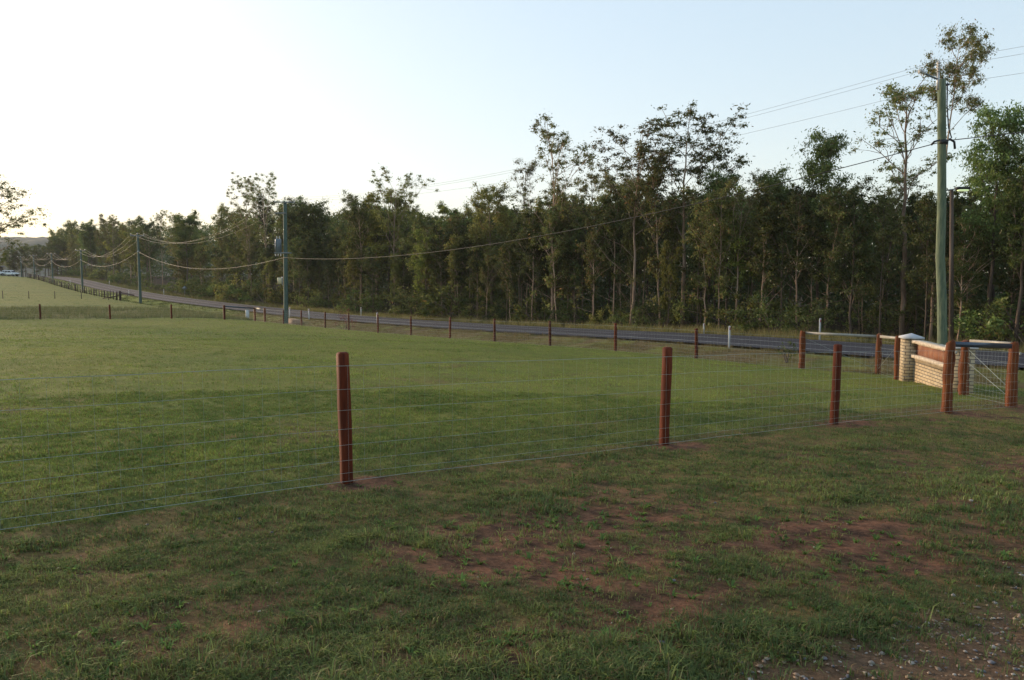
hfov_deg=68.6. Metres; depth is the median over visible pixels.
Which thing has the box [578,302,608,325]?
shrub
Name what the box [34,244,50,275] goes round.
gum tree
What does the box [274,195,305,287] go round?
gum tree
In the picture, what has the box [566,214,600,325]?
sapling gum
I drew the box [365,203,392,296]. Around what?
broadleaf tree
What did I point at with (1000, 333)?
shrub
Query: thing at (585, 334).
road edge line
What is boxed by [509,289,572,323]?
shrub
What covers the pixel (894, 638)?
gravel
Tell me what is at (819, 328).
guide post
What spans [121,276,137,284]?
shrub
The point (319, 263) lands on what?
sapling gum
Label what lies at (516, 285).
sapling gum
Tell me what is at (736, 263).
broadleaf tree
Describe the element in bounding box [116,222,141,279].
gum tree
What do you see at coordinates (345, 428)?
netting fence
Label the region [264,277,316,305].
shrub
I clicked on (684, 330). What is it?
verge grass
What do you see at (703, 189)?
gum tree
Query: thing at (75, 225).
broadleaf tree
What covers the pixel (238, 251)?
sapling gum
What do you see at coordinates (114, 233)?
gum tree
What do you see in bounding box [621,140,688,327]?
sapling gum
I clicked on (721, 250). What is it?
sapling gum
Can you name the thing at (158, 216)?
gum tree
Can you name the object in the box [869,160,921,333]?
gum tree
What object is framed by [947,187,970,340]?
street lamp
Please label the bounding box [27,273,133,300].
paddock fence
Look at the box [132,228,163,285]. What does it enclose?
gum tree
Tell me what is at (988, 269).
sapling gum
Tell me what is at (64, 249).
gum tree
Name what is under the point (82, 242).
gum tree
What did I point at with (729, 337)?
guide post
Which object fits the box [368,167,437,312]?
gum tree
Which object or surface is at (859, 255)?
sapling gum
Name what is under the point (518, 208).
gum tree
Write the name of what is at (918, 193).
gum tree
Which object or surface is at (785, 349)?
weed shrub
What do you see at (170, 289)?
shrub
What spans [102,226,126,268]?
broadleaf tree
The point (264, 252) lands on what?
sapling gum
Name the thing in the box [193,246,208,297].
sapling gum
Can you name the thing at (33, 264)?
power pole
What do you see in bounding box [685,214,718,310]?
gum tree
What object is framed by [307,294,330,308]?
shrub
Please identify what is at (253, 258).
sapling gum
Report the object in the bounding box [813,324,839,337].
shrub
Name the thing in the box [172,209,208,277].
broadleaf tree
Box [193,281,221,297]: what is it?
shrub
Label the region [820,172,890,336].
gum tree
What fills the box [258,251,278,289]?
sapling gum
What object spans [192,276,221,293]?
shrub
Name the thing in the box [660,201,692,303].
gum tree
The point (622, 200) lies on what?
gum tree
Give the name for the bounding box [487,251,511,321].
sapling gum
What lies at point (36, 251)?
gum tree
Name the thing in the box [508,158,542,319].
gum tree
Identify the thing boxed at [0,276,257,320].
paddock grass
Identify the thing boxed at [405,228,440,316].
broadleaf tree
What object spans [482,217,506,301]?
sapling gum
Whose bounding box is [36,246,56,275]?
gum tree
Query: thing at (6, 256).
gum tree
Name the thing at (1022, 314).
gum tree
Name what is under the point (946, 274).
sapling gum
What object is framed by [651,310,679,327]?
shrub
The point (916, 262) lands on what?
gum tree
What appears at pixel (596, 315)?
shrub
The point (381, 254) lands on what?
broadleaf tree
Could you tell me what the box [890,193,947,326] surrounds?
sapling gum
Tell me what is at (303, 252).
sapling gum
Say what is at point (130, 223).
gum tree
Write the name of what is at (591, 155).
power line
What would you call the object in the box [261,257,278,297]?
sapling gum
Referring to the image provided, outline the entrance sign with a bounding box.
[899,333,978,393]
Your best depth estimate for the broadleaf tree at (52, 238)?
269.72 m
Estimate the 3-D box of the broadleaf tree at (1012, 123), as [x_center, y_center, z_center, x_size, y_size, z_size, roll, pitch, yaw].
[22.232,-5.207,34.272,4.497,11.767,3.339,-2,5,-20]
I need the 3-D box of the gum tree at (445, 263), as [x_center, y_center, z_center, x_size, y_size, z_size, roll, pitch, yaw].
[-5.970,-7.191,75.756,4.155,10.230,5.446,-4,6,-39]
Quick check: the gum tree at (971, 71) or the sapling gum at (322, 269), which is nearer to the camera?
the gum tree at (971, 71)
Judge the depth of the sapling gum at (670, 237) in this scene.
52.64 m
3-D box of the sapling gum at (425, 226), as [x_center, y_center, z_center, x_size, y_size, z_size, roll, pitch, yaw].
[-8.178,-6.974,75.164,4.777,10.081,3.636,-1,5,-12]
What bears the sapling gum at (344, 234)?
on the ground at (14, 295)
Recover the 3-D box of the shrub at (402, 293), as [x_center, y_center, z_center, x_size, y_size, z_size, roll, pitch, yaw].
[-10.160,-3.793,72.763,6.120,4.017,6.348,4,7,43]
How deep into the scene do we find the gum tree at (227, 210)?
132.98 m
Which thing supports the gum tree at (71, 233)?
on the ground at (14, 295)
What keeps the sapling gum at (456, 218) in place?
on the ground at (14, 295)
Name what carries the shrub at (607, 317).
on the ground at (14, 295)
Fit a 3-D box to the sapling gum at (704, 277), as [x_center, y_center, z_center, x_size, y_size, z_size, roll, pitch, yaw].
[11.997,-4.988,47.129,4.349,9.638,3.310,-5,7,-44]
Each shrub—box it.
[64,266,80,275]
[80,265,105,278]
[85,270,108,279]
[87,266,114,279]
[93,270,106,279]
[104,272,132,284]
[107,268,131,281]
[115,269,133,280]
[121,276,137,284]
[131,271,154,287]
[141,282,161,289]
[160,278,183,293]
[164,278,179,290]
[170,277,195,293]
[178,276,205,294]
[184,277,208,295]
[189,277,221,297]
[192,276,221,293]
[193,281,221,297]
[205,277,239,299]
[210,276,237,295]
[212,273,275,298]
[213,273,263,302]
[225,279,269,302]
[230,280,262,299]
[243,285,260,301]
[244,287,266,302]
[249,284,288,304]
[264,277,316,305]
[288,284,312,306]
[288,285,331,305]
[291,286,322,307]
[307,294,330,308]
[320,294,349,310]
[328,277,371,309]
[331,286,377,312]
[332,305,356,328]
[340,286,385,313]
[361,290,411,314]
[374,287,409,315]
[380,282,434,315]
[395,304,420,315]
[398,290,449,316]
[413,274,518,319]
[415,281,470,317]
[455,300,500,320]
[488,298,528,321]
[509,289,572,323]
[512,309,541,321]
[521,299,548,319]
[542,300,597,325]
[559,297,581,323]
[559,304,609,325]
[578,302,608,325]
[586,303,629,327]
[596,307,633,324]
[606,293,652,323]
[607,307,653,328]
[626,293,689,328]
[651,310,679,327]
[661,299,717,328]
[666,288,745,328]
[698,303,733,329]
[699,291,779,335]
[725,289,811,336]
[758,292,807,327]
[774,298,844,334]
[778,339,797,362]
[783,318,813,332]
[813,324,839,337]
[841,301,920,335]
[853,289,930,335]
[921,323,948,341]
[927,290,1005,340]
[947,292,1023,349]
[947,326,992,341]
[972,292,1023,350]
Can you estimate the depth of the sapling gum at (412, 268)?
78.49 m
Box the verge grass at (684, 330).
[27,275,1023,384]
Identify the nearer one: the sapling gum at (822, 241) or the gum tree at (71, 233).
the sapling gum at (822, 241)
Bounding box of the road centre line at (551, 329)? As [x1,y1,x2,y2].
[61,277,1002,356]
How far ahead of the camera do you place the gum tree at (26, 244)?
288.64 m
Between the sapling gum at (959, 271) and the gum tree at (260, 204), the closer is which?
the sapling gum at (959, 271)
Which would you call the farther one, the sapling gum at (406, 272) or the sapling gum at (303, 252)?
the sapling gum at (303, 252)
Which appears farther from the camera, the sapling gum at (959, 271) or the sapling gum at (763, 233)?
the sapling gum at (763, 233)
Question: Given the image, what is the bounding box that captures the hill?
[0,236,596,276]
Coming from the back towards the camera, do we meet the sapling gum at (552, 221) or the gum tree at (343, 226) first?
the gum tree at (343, 226)
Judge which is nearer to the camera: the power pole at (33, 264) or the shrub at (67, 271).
the power pole at (33, 264)
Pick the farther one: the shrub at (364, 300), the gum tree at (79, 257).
the gum tree at (79, 257)
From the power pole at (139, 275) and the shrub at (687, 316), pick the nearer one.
the shrub at (687, 316)
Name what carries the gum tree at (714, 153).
on the ground at (14, 295)
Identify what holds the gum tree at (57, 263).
on the ground at (14, 295)
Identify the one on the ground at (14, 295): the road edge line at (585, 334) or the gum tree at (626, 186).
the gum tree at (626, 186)
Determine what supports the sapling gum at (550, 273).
on the ground at (14, 295)
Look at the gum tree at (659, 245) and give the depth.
58.91 m
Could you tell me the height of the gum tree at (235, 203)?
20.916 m
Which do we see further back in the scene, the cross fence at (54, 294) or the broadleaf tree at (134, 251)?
the broadleaf tree at (134, 251)
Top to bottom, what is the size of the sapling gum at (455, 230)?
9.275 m
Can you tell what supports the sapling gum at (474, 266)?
on the ground at (14, 295)
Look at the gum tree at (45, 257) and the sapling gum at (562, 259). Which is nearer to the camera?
the sapling gum at (562, 259)
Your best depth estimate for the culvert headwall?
67.75 m
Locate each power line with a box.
[16,54,1019,258]
[21,73,1020,259]
[21,132,1023,268]
[31,46,1022,259]
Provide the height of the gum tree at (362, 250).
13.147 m
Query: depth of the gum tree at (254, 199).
113.88 m
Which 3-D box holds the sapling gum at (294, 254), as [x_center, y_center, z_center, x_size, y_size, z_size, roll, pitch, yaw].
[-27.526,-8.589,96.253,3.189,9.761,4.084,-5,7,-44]
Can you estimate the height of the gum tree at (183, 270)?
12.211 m
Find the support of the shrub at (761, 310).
on the ground at (14, 295)
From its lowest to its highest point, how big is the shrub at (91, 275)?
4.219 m
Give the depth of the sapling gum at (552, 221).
57.06 m
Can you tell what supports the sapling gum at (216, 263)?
on the ground at (14, 295)
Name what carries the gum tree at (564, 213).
on the ground at (14, 295)
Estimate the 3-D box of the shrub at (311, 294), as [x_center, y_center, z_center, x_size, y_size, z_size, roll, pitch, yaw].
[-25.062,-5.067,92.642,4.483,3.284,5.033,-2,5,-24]
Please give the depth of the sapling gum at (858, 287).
42.49 m
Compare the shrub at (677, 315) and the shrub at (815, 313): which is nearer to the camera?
the shrub at (815, 313)
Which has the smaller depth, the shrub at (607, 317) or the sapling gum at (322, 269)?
the shrub at (607, 317)
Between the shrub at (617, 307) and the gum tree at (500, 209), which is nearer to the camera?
the shrub at (617, 307)
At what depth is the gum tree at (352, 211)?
85.44 m
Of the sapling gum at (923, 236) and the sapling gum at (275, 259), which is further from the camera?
the sapling gum at (275, 259)
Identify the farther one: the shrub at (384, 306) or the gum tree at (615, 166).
the shrub at (384, 306)
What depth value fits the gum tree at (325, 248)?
95.60 m
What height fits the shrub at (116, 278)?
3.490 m
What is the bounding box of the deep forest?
[53,185,1023,326]
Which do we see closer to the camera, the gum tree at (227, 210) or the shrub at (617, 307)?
the shrub at (617, 307)
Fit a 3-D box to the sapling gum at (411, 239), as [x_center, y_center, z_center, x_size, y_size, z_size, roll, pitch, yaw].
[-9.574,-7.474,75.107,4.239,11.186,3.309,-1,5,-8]
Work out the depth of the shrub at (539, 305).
62.20 m
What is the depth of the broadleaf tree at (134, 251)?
170.47 m
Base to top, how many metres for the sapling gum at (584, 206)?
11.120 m
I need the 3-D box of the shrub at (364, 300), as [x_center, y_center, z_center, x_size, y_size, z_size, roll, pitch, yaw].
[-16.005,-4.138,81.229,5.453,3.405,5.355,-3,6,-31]
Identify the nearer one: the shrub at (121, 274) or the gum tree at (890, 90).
the gum tree at (890, 90)
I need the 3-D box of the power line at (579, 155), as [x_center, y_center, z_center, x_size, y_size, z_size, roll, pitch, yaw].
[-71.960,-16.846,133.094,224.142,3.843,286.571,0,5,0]
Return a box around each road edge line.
[64,279,1001,362]
[69,277,1023,353]
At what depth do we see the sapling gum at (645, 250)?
53.00 m
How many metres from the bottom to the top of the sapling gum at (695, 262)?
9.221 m
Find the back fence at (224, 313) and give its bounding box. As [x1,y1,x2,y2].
[0,304,253,320]
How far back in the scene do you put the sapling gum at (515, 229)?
60.66 m
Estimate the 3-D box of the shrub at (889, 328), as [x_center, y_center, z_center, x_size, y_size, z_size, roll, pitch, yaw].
[20.033,-1.040,40.253,4.065,2.221,3.621,-4,7,-43]
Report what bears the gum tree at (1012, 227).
on the ground at (14, 295)
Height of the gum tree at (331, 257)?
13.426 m
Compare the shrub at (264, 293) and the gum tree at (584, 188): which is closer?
the gum tree at (584, 188)
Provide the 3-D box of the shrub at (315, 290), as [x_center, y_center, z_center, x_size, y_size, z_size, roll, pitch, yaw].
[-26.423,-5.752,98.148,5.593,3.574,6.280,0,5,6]
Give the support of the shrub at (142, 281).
on the ground at (14, 295)
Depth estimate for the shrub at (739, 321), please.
44.15 m
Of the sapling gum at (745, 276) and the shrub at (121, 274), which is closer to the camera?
the sapling gum at (745, 276)
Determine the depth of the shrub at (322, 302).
91.16 m
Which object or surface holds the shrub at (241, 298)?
on the ground at (14, 295)
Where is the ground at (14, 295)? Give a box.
[0,273,1023,679]
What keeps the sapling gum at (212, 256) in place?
on the ground at (14, 295)
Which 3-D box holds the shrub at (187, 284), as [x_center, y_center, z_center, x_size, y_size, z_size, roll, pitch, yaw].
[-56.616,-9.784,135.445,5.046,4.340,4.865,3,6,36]
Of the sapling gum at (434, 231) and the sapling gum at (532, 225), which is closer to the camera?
the sapling gum at (532, 225)
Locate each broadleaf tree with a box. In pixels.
[48,235,60,273]
[61,221,78,274]
[72,229,95,269]
[77,223,103,271]
[93,230,104,269]
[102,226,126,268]
[120,227,144,287]
[165,213,204,287]
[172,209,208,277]
[230,217,261,278]
[293,197,340,289]
[357,187,414,312]
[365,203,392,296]
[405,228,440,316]
[429,200,462,222]
[653,240,687,325]
[682,166,745,329]
[707,185,757,330]
[748,158,804,329]
[787,125,858,330]
[936,159,1023,310]
[946,99,1023,339]
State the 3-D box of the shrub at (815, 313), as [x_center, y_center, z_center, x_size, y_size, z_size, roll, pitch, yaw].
[15.715,-1.083,40.343,3.653,2.429,3.522,-1,5,-9]
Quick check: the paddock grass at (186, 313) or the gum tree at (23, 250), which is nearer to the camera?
the paddock grass at (186, 313)
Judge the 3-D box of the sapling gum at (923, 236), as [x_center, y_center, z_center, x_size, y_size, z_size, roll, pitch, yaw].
[19.662,-3.255,35.858,2.832,7.614,3.627,2,5,27]
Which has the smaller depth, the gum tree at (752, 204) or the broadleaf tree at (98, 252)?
the gum tree at (752, 204)
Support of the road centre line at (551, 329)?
on the road
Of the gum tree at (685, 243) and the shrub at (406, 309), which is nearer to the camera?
the gum tree at (685, 243)
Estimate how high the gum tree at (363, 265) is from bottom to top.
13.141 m
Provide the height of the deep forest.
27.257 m
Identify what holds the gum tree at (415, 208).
on the ground at (14, 295)
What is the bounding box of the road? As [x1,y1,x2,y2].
[37,276,1023,367]
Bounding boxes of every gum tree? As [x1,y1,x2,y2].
[0,175,50,264]
[0,247,18,275]
[4,250,23,271]
[11,246,30,276]
[18,243,31,276]
[20,244,42,272]
[28,248,43,275]
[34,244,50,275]
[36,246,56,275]
[43,242,67,274]
[47,228,63,271]
[50,239,71,272]
[51,240,75,273]
[52,242,66,274]
[57,227,72,275]
[58,229,73,269]
[60,239,79,274]
[65,223,80,270]
[72,241,94,272]
[76,237,90,277]
[78,219,97,271]
[87,235,99,265]
[94,213,113,279]
[96,222,118,276]
[100,215,126,281]
[110,216,119,251]
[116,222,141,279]
[127,215,145,277]
[131,216,162,286]
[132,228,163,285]
[137,226,158,284]
[148,210,168,285]
[158,210,194,273]
[164,219,199,280]
[167,230,189,281]
[171,237,197,280]
[191,227,212,281]
[198,207,234,282]
[210,203,249,284]
[222,210,260,285]
[223,172,273,284]
[226,217,252,286]
[228,209,264,282]
[229,220,267,299]
[231,169,280,300]
[250,191,282,290]
[261,200,295,283]
[269,203,305,299]
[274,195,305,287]
[279,196,315,301]
[287,199,330,291]
[315,232,332,296]
[318,222,342,306]
[326,197,369,306]
[327,216,351,305]
[327,221,339,291]
[333,189,381,311]
[337,203,368,306]
[342,208,370,308]
[356,209,393,310]
[357,212,379,294]
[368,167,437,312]
[391,204,418,306]
[393,192,424,295]
[406,209,438,300]
[436,218,467,312]
[442,211,474,312]
[460,200,490,309]
[464,179,517,316]
[483,235,501,312]
[494,203,531,315]
[502,200,540,313]
[506,108,599,323]
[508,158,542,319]
[526,210,560,316]
[542,180,567,310]
[555,199,595,320]
[556,160,622,319]
[584,117,688,325]
[590,192,629,313]
[595,169,644,311]
[612,100,753,328]
[618,172,666,318]
[624,182,675,323]
[650,207,688,322]
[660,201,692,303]
[676,118,751,319]
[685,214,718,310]
[691,178,705,298]
[701,168,770,318]
[734,193,798,320]
[767,187,822,319]
[816,185,870,330]
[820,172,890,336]
[846,63,964,334]
[866,187,914,326]
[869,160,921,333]
[888,190,934,318]
[895,241,935,333]
[905,189,966,329]
[913,17,996,341]
[946,226,1012,335]
[981,131,1023,341]
[989,193,1023,332]
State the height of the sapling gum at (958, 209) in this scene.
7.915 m
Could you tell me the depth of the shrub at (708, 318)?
47.54 m
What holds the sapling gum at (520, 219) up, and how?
on the ground at (14, 295)
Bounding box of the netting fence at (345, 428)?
[0,339,1020,529]
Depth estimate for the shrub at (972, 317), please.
33.74 m
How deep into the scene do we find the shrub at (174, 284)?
149.68 m
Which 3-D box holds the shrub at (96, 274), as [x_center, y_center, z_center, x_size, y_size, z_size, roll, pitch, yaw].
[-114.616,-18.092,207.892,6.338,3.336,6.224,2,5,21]
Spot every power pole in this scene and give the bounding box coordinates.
[29,255,36,273]
[51,254,53,281]
[75,249,85,290]
[130,233,143,302]
[274,197,294,323]
[918,61,955,344]
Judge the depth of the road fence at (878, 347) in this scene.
26.11 m
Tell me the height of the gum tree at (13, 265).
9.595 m
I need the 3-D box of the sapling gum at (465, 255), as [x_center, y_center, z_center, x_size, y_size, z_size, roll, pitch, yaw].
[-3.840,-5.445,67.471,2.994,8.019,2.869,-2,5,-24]
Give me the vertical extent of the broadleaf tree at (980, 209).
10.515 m
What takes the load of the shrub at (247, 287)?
on the ground at (14, 295)
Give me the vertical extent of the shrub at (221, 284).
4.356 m
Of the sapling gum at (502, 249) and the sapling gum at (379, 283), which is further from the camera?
the sapling gum at (379, 283)
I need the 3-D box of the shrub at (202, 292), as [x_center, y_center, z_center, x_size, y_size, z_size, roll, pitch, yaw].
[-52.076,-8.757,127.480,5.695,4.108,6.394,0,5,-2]
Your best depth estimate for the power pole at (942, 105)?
24.00 m
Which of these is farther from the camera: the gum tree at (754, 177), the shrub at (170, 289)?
the shrub at (170, 289)
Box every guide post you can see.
[728,326,730,348]
[819,318,820,339]
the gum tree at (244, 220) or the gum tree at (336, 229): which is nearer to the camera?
the gum tree at (336, 229)
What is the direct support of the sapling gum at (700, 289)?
on the ground at (14, 295)
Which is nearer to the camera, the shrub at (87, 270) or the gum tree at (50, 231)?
the shrub at (87, 270)
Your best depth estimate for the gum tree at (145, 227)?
167.37 m
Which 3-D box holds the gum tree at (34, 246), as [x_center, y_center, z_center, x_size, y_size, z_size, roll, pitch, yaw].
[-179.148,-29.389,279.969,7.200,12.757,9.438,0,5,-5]
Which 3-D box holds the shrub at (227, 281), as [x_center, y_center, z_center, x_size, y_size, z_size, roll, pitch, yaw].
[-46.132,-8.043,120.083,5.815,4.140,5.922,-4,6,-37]
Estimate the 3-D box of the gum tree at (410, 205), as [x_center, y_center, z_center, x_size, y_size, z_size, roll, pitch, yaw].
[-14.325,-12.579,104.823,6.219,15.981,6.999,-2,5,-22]
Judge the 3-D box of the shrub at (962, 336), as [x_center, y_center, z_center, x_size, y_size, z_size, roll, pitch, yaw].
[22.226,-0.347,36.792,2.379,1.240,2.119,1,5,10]
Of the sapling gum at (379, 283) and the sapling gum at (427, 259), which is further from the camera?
the sapling gum at (379, 283)
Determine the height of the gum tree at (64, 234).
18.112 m
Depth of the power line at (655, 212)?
31.22 m
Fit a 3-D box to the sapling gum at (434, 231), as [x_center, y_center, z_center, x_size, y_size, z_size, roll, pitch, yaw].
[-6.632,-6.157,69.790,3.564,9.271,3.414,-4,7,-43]
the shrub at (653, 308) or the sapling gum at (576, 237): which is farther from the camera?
the sapling gum at (576, 237)
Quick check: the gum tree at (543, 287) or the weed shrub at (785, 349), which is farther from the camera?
the gum tree at (543, 287)
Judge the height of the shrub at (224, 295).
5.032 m
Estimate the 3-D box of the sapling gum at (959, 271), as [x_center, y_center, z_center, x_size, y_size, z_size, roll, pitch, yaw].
[21.180,-2.640,34.977,3.122,6.435,2.377,3,6,31]
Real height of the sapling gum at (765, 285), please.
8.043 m
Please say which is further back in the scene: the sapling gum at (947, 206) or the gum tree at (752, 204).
the gum tree at (752, 204)
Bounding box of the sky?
[0,0,1023,272]
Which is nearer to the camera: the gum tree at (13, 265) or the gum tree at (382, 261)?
the gum tree at (382, 261)
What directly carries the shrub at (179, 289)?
on the ground at (14, 295)
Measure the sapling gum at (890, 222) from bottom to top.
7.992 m
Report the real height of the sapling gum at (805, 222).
8.951 m
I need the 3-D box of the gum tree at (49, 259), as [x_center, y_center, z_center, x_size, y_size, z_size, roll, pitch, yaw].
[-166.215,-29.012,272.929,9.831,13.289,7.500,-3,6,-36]
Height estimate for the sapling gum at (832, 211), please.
8.601 m
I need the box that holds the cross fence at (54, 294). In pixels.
[2,291,119,299]
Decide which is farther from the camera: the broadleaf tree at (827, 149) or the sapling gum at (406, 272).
the sapling gum at (406, 272)
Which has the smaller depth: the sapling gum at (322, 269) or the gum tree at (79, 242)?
the sapling gum at (322, 269)
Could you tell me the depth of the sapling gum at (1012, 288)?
34.23 m
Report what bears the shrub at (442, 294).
on the ground at (14, 295)
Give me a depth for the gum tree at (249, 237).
111.68 m
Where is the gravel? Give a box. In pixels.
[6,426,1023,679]
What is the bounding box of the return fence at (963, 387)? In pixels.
[958,339,1010,403]
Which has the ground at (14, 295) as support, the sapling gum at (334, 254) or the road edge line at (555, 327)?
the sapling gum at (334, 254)
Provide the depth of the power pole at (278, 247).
64.35 m
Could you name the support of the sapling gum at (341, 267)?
on the ground at (14, 295)
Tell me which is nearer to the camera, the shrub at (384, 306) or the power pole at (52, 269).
the shrub at (384, 306)
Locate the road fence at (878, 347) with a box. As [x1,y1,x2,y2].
[254,307,900,379]
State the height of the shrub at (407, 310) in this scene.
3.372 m
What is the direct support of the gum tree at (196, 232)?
on the ground at (14, 295)
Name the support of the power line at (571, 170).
attached to the power pole at (942, 105)
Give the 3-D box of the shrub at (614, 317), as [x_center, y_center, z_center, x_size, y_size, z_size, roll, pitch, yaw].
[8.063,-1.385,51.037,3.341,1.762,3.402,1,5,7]
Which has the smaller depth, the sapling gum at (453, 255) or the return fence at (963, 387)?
the return fence at (963, 387)
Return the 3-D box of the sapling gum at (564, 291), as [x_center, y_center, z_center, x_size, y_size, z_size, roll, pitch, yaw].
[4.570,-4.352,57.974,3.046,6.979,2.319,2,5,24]
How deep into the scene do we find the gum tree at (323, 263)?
112.30 m
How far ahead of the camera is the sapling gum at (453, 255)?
67.18 m
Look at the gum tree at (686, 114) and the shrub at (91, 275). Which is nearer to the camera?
the gum tree at (686, 114)
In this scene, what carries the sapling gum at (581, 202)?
on the ground at (14, 295)
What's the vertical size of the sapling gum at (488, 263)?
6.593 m
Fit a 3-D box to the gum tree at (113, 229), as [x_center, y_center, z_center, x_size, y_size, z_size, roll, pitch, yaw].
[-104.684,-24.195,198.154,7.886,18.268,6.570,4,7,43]
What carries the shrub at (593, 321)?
on the ground at (14, 295)
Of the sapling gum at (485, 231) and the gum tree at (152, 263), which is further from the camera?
the gum tree at (152, 263)
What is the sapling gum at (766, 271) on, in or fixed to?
on the ground at (14, 295)
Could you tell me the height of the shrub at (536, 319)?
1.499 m
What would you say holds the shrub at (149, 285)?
on the ground at (14, 295)
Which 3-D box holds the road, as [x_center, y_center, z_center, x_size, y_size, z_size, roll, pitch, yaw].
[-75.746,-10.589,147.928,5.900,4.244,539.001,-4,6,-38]
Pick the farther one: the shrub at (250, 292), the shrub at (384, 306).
the shrub at (250, 292)
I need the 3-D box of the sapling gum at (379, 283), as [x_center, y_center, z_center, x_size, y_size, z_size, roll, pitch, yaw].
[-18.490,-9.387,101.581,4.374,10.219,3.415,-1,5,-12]
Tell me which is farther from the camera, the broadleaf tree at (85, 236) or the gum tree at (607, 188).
the broadleaf tree at (85, 236)
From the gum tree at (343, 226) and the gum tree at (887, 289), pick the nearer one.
the gum tree at (887, 289)
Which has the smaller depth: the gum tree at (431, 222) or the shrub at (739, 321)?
the shrub at (739, 321)
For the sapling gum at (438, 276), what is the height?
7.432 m
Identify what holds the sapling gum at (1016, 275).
on the ground at (14, 295)
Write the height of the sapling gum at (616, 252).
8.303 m
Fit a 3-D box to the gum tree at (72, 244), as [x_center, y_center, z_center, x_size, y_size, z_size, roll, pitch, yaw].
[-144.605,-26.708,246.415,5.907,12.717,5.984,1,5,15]
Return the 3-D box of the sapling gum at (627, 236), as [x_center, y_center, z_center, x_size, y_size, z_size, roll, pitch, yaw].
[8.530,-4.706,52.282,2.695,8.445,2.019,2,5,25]
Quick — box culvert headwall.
[288,318,303,323]
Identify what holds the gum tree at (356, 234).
on the ground at (14, 295)
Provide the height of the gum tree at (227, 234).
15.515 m
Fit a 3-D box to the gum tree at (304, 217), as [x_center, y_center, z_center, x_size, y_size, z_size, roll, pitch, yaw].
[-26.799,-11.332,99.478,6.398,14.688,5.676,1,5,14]
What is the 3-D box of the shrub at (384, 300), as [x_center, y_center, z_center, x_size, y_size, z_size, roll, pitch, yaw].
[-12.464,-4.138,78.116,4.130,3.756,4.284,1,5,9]
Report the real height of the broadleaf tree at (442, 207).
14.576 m
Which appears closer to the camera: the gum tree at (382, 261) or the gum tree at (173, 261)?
the gum tree at (382, 261)
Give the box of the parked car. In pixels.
[2,270,19,275]
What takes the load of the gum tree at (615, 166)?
on the ground at (14, 295)
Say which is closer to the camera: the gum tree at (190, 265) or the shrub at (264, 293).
the shrub at (264, 293)
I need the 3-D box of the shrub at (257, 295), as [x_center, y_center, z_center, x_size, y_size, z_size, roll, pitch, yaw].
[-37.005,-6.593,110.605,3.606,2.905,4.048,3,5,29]
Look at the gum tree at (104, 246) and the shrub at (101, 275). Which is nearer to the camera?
the shrub at (101, 275)
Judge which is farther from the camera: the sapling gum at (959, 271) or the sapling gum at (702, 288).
the sapling gum at (702, 288)
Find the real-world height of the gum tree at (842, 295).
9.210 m
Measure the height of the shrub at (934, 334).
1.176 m
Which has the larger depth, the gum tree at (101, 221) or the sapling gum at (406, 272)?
the gum tree at (101, 221)
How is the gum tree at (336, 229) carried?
on the ground at (14, 295)
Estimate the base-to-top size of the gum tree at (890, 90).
14.196 m
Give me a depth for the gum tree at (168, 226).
151.02 m
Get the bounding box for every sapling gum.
[113,251,122,271]
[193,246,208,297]
[208,247,226,279]
[209,256,224,283]
[224,233,246,299]
[226,259,241,285]
[240,248,257,291]
[256,248,268,301]
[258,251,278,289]
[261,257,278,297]
[268,237,280,286]
[278,254,291,287]
[283,239,305,301]
[288,236,309,305]
[293,238,323,303]
[309,243,329,284]
[311,256,325,293]
[325,236,343,292]
[334,246,349,302]
[336,232,357,291]
[342,249,362,310]
[358,245,390,312]
[368,249,387,290]
[385,222,415,299]
[388,239,417,314]
[388,253,402,304]
[398,210,433,293]
[398,246,414,297]
[404,248,421,291]
[409,220,436,295]
[409,225,422,278]
[417,247,438,295]
[425,223,459,318]
[430,253,444,313]
[432,218,450,304]
[437,220,470,304]
[438,206,476,308]
[441,224,468,300]
[442,234,467,315]
[454,236,481,319]
[460,244,485,316]
[468,224,486,317]
[474,210,498,305]
[475,250,500,315]
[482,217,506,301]
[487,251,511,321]
[490,239,525,319]
[493,242,518,321]
[497,220,535,322]
[501,227,518,304]
[505,205,549,320]
[514,214,547,321]
[517,254,536,301]
[527,196,574,323]
[533,219,571,322]
[545,202,589,320]
[548,194,587,317]
[553,243,585,323]
[555,193,598,304]
[560,239,588,323]
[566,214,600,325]
[570,202,624,314]
[588,188,633,325]
[604,219,641,326]
[614,212,647,315]
[616,201,646,313]
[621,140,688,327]
[634,223,655,314]
[653,194,692,323]
[670,183,724,328]
[681,192,718,326]
[688,181,745,327]
[691,235,712,318]
[696,241,712,327]
[722,211,760,318]
[737,180,799,330]
[737,203,789,329]
[739,242,758,315]
[747,231,786,326]
[748,181,823,333]
[772,182,835,333]
[793,209,840,321]
[803,184,864,331]
[842,223,878,333]
[847,222,871,333]
[852,192,904,332]
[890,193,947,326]
[893,191,957,340]
[923,194,985,310]
[927,215,1002,341]
[934,221,958,320]
[936,186,980,341]
[967,197,1012,340]
[974,211,1023,336]
[1005,231,1023,310]
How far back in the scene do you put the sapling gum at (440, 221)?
72.17 m
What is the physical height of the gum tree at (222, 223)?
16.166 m
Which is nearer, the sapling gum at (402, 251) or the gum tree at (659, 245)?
the gum tree at (659, 245)
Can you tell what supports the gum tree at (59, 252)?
on the ground at (14, 295)

